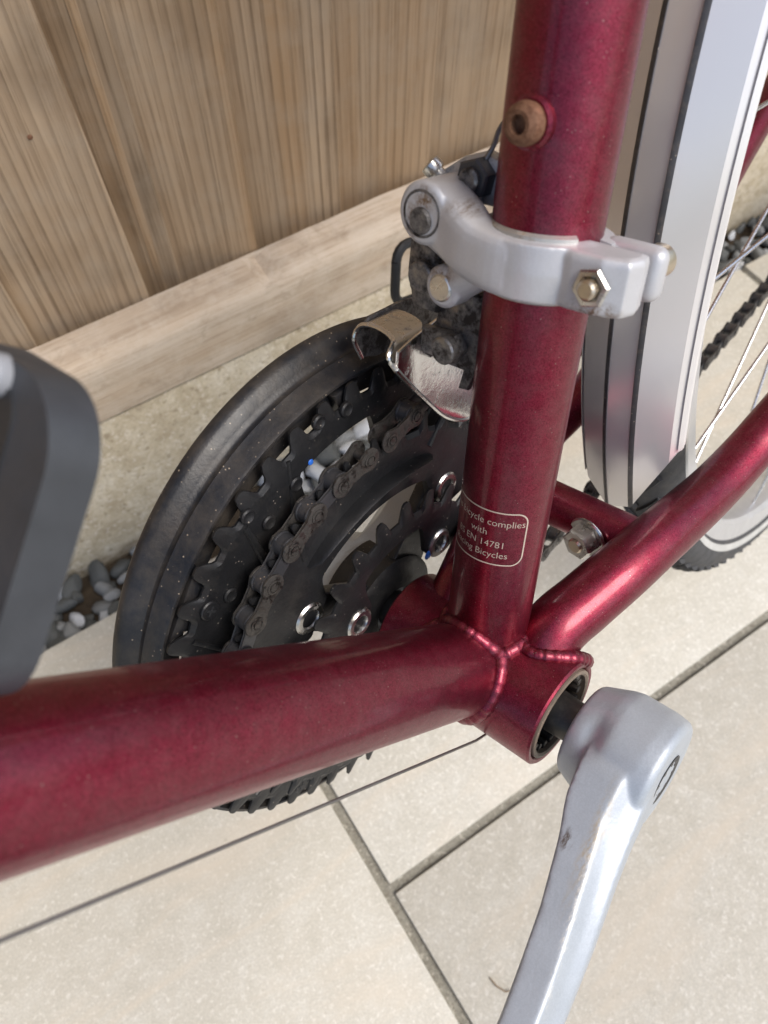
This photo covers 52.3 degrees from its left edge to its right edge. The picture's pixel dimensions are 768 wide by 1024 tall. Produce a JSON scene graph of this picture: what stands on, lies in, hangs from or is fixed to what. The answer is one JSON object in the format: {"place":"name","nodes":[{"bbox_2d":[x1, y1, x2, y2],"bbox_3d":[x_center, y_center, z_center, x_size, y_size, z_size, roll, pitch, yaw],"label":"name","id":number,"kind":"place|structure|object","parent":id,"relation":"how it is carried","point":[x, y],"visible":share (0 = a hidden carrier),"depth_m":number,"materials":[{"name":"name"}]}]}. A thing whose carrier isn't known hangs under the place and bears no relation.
{"place":"outdoors","nodes":[
{"label":"outdoors","id":0,"kind":"place"},
{"bbox_2d":[0,253,767,1023],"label":"patio","id":1,"kind":"structure","parent":0,"point":[412,897],"depth_m":0.51,"materials":[{"name":"beige tile"}]},
{"bbox_2d":[0,0,767,1023],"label":"bicycle","id":2,"kind":"object","parent":1,"relation":"on","point":[606,180],"visible":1,"depth_m":0.23,"materials":[{"name":"red paint"}]},
{"bbox_2d":[489,978,509,992],"bbox_3d":[0.072,0.292,0.484,0.008,0.002,0.013,-30,66,-16],"label":"dry stem","id":3,"kind":"object","parent":1,"relation":"on","point":[497,986],"visible":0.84,"depth_m":0.48,"materials":[{"name":"beige plant"}]},
{"label":"ground","id":4,"kind":"structure","parent":0,"visible":0},
{"bbox_2d":[42,214,767,652],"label":"gravel strip","id":5,"kind":"object","parent":4,"relation":"on","point":[92,598],"visible":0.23,"depth_m":0.64,"materials":[{"name":"stone"}]},
{"bbox_2d":[65,135,767,579],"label":"concrete gravel board","id":6,"kind":"object","parent":4,"relation":"on","point":[145,445],"depth_m":0.57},
{"bbox_2d":[0,0,767,422],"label":"timber fence","id":7,"kind":"object","parent":6,"relation":"on","point":[190,188],"visible":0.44,"depth_m":0.46,"materials":[{"name":"brown wood"}]}
]}

